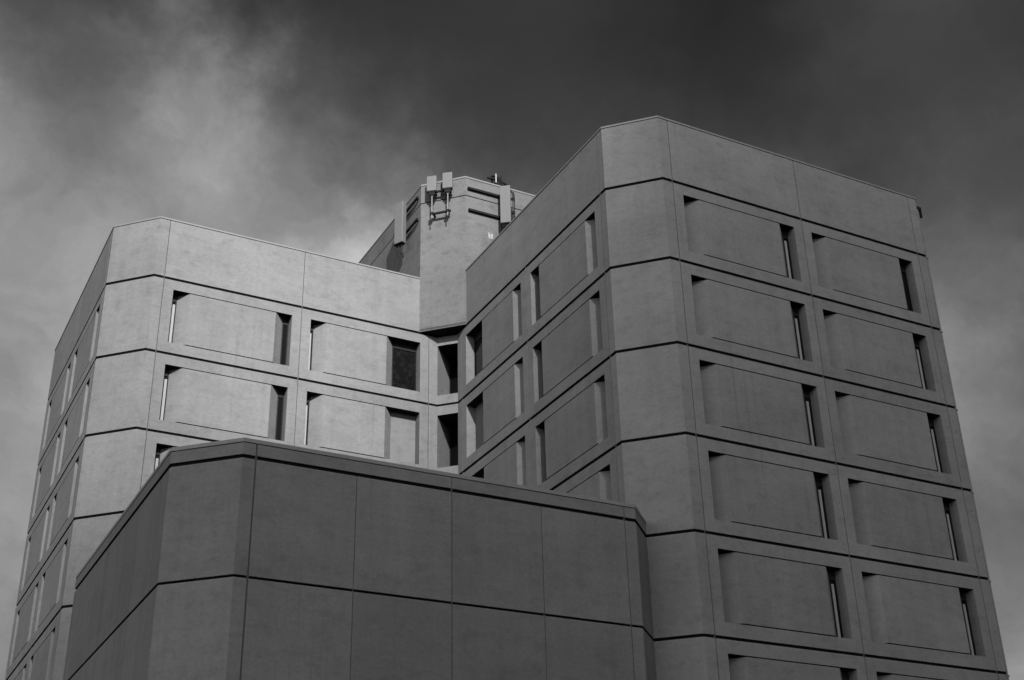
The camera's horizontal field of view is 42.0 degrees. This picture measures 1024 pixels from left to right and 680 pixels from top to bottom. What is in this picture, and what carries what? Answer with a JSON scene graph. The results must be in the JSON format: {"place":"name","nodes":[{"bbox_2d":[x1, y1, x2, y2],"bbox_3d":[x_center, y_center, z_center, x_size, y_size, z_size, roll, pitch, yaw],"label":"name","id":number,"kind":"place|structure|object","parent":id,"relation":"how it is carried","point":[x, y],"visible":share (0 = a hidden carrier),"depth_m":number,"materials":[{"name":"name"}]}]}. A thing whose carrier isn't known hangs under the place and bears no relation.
{"place":"outdoors","nodes":[
{"label":"outdoors","id":0,"kind":"place"},
{"bbox_2d":[0,0,1023,679],"label":"sky","id":1,"kind":"structure","parent":0,"point":[300,124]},
{"bbox_3d":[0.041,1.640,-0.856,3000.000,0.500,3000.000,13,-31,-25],"label":"ground","id":2,"kind":"structure","parent":0,"visible":0},
{"bbox_2d":[63,437,656,679],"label":"podium","id":3,"kind":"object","parent":2,"relation":"on","point":[243,558],"visible":1,"depth_m":35.07,"materials":[{"name":"concrete"}]},
{"bbox_2d":[5,115,1007,679],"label":"concrete building","id":4,"kind":"structure","parent":2,"relation":"on","point":[719,361],"depth_m":47.37,"materials":[{"name":"grey concrete"}]},
{"bbox_2d":[153,447,160,471],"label":"window","id":5,"kind":"structure","parent":4,"relation":"in","point":[158,450],"depth_m":48.56,"materials":[{"name":"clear glass"}]},
{"bbox_2d":[159,369,169,419],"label":"window","id":6,"kind":"structure","parent":4,"relation":"in","point":[166,373],"depth_m":49.72,"materials":[{"name":"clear glass"}]},
{"bbox_2d":[168,295,176,342],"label":"window","id":7,"kind":"structure","parent":4,"relation":"in","point":[174,300],"depth_m":51.19,"materials":[{"name":"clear glass"}]},
{"bbox_2d":[275,390,284,440],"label":"window","id":8,"kind":"structure","parent":4,"relation":"in","point":[280,401],"depth_m":51.61,"materials":[{"name":"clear glass"}]},
{"bbox_2d":[280,318,288,364],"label":"window","id":9,"kind":"structure","parent":4,"relation":"in","point":[285,325],"depth_m":53.11,"materials":[{"name":"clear glass"}]},
{"bbox_2d":[304,396,309,444],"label":"window","id":10,"kind":"structure","parent":4,"relation":"in","point":[308,397],"depth_m":52.05,"materials":[{"name":"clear glass"}]},
{"bbox_2d":[308,324,313,369],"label":"window","id":11,"kind":"structure","parent":4,"relation":"in","point":[312,325],"depth_m":53.53,"materials":[{"name":"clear glass"}]},
{"bbox_2d":[394,201,405,257],"bbox_3d":[-4.934,-4.846,59.284,0.480,2.812,0.375,-19,-33,31],"label":"panel aerial","id":12,"kind":"object","parent":4,"relation":"attached to","point":[400,227],"visible":1,"depth_m":59.20,"materials":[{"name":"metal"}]},
{"bbox_2d":[391,342,416,390],"bbox_3d":[-4.475,1.186,55.250,1.090,2.273,0.070,13,-31,-25],"label":"window","id":13,"kind":"structure","parent":4,"relation":"in","point":[404,356],"depth_m":55.31,"materials":[{"name":"black glass"}]},
{"bbox_2d":[394,218,417,246],"bbox_3d":[-4.698,-4.791,59.544,0.140,0.100,2.500,13,-31,-25],"label":"mounting rail","id":14,"kind":"object","parent":4,"relation":"attached to","point":[411,225],"visible":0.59,"depth_m":59.00,"materials":[{"name":"metal"}]},
{"bbox_2d":[406,196,418,212],"bbox_3d":[-4.723,-5.793,60.066,0.140,0.100,2.500,13,-31,-25],"label":"mounting rail","id":15,"kind":"object","parent":4,"relation":"attached to","point":[412,203],"visible":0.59,"depth_m":59.47,"materials":[{"name":"metal"}]},
{"bbox_2d":[427,176,436,219],"bbox_3d":[-3.489,-6.139,58.468,0.430,2.260,0.447,-6,-28,8],"label":"panel aerial","id":16,"kind":"object","parent":4,"relation":"attached to","point":[431,186],"visible":1,"depth_m":58.52,"materials":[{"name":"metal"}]},
{"bbox_2d":[430,209,450,217],"bbox_3d":[-3.082,-5.494,58.081,0.962,0.080,0.300,-9,-29,15],"label":"mounting rail","id":17,"kind":"object","parent":4,"relation":"attached to","point":[439,212],"visible":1,"depth_m":57.98,"materials":[{"name":"metal"}]},
{"bbox_2d":[442,172,452,216],"bbox_3d":[-2.789,-6.263,58.296,0.430,2.290,0.447,-6,-28,8],"label":"panel aerial","id":18,"kind":"object","parent":4,"relation":"attached to","point":[447,182],"visible":1,"depth_m":58.37,"materials":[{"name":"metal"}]},
{"bbox_2d":[449,360,457,393],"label":"window","id":19,"kind":"structure","parent":4,"relation":"in","point":[453,365],"depth_m":56.90,"materials":[{"name":"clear glass"}]},
{"bbox_2d":[450,428,457,465],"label":"window","id":20,"kind":"structure","parent":4,"relation":"in","point":[453,432],"depth_m":55.38,"materials":[{"name":"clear glass"}]},
{"bbox_2d":[474,330,482,375],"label":"window","id":21,"kind":"structure","parent":4,"relation":"in","point":[478,358],"depth_m":54.70,"materials":[{"name":"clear glass"}]},
{"bbox_2d":[467,186,499,197],"bbox_3d":[-1.051,-6.466,58.887,2.020,0.100,0.120,13,-31,-25],"label":"mounting rail","id":22,"kind":"object","parent":4,"relation":"attached to","point":[483,191],"visible":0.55,"depth_m":58.73,"materials":[{"name":"metal"}]},
{"bbox_2d":[468,208,499,218],"bbox_3d":[-1.013,-5.471,58.375,1.990,0.100,0.120,13,-31,-25],"label":"mounting rail","id":23,"kind":"object","parent":4,"relation":"attached to","point":[483,213],"visible":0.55,"depth_m":58.24,"materials":[{"name":"metal"}]},
{"bbox_2d":[488,232,492,238],"bbox_3d":[-0.930,-4.535,57.988,0.216,0.300,0.016,13,-31,-25],"label":"warning sign","id":24,"kind":"object","parent":4,"relation":"attached to","point":[490,235],"visible":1,"depth_m":57.98,"materials":[{"name":"white metal"}]},
{"bbox_2d":[487,174,507,185],"bbox_3d":[-0.608,-7.125,59.606,1.126,0.522,0.272,13,-31,-25],"label":"antenna","id":25,"kind":"object","parent":4,"relation":"on","point":[495,179],"visible":0.94,"depth_m":59.50,"materials":[{"name":"metal"}]},
{"bbox_2d":[500,185,514,231],"bbox_3d":[-0.183,-5.625,58.385,0.628,2.525,0.328,-5,-28,7],"label":"panel aerial","id":26,"kind":"object","parent":4,"relation":"attached to","point":[506,199],"visible":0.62,"depth_m":58.39,"materials":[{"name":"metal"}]},
{"bbox_2d":[781,231,793,278],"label":"window","id":27,"kind":"structure","parent":4,"relation":"in","point":[787,254],"depth_m":48.08,"materials":[{"name":"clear glass"}]},
{"bbox_2d":[792,308,804,359],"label":"window","id":28,"kind":"structure","parent":4,"relation":"in","point":[795,312],"depth_m":46.58,"materials":[{"name":"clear glass"}]},
{"bbox_2d":[803,390,816,445],"bbox_3d":[10.079,2.733,45.077,0.255,2.273,0.095,13,-31,-25],"label":"window","id":29,"kind":"structure","parent":4,"relation":"in","point":[808,407],"depth_m":45.10,"materials":[{"name":"black glass"}]},
{"bbox_2d":[815,477,829,538],"bbox_3d":[10.150,5.569,43.597,0.255,2.273,0.095,13,-31,-25],"label":"window","id":30,"kind":"structure","parent":4,"relation":"in","point":[819,487],"depth_m":43.60,"materials":[{"name":"black glass"}]},
{"bbox_2d":[828,571,843,637],"bbox_3d":[10.221,8.405,42.116,0.255,2.273,0.095,13,-31,-25],"label":"window","id":31,"kind":"structure","parent":4,"relation":"in","point":[831,575],"depth_m":42.11,"materials":[{"name":"black glass"}]},
{"bbox_2d":[841,671,848,679],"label":"window","id":32,"kind":"structure","parent":4,"relation":"in","point":[845,675],"depth_m":41.08,"materials":[{"name":"black glass"}]},
{"bbox_2d":[900,265,912,311],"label":"window","id":33,"kind":"structure","parent":4,"relation":"in","point":[903,271],"depth_m":50.47,"materials":[{"name":"black glass"}]},
{"bbox_2d":[913,339,927,389],"bbox_3d":[14.988,1.006,48.920,0.255,2.273,0.095,13,-31,-25],"label":"window","id":34,"kind":"structure","parent":4,"relation":"in","point":[916,342],"depth_m":48.94,"materials":[{"name":"black glass"}]},
{"bbox_2d":[928,418,942,472],"bbox_3d":[15.059,3.842,47.440,0.255,2.273,0.095,13,-31,-25],"label":"window","id":35,"kind":"structure","parent":4,"relation":"in","point":[931,423],"depth_m":47.45,"materials":[{"name":"black glass"}]},
{"bbox_2d":[943,502,958,560],"bbox_3d":[15.129,6.678,45.959,0.255,2.273,0.095,13,-31,-25],"label":"window","id":36,"kind":"structure","parent":4,"relation":"in","point":[946,505],"depth_m":45.96,"materials":[{"name":"black glass"}]},
{"bbox_2d":[916,206,1009,679],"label":"wall","id":37,"kind":"structure","parent":4,"relation":"attached to","point":[919,211],"depth_m":47.68,"materials":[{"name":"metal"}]},
{"bbox_2d":[959,591,976,655],"bbox_3d":[15.200,9.514,44.479,0.255,2.273,0.095,13,-31,-25],"label":"window","id":38,"kind":"structure","parent":4,"relation":"in","point":[962,594],"depth_m":44.47,"materials":[{"name":"black glass"}]}
]}

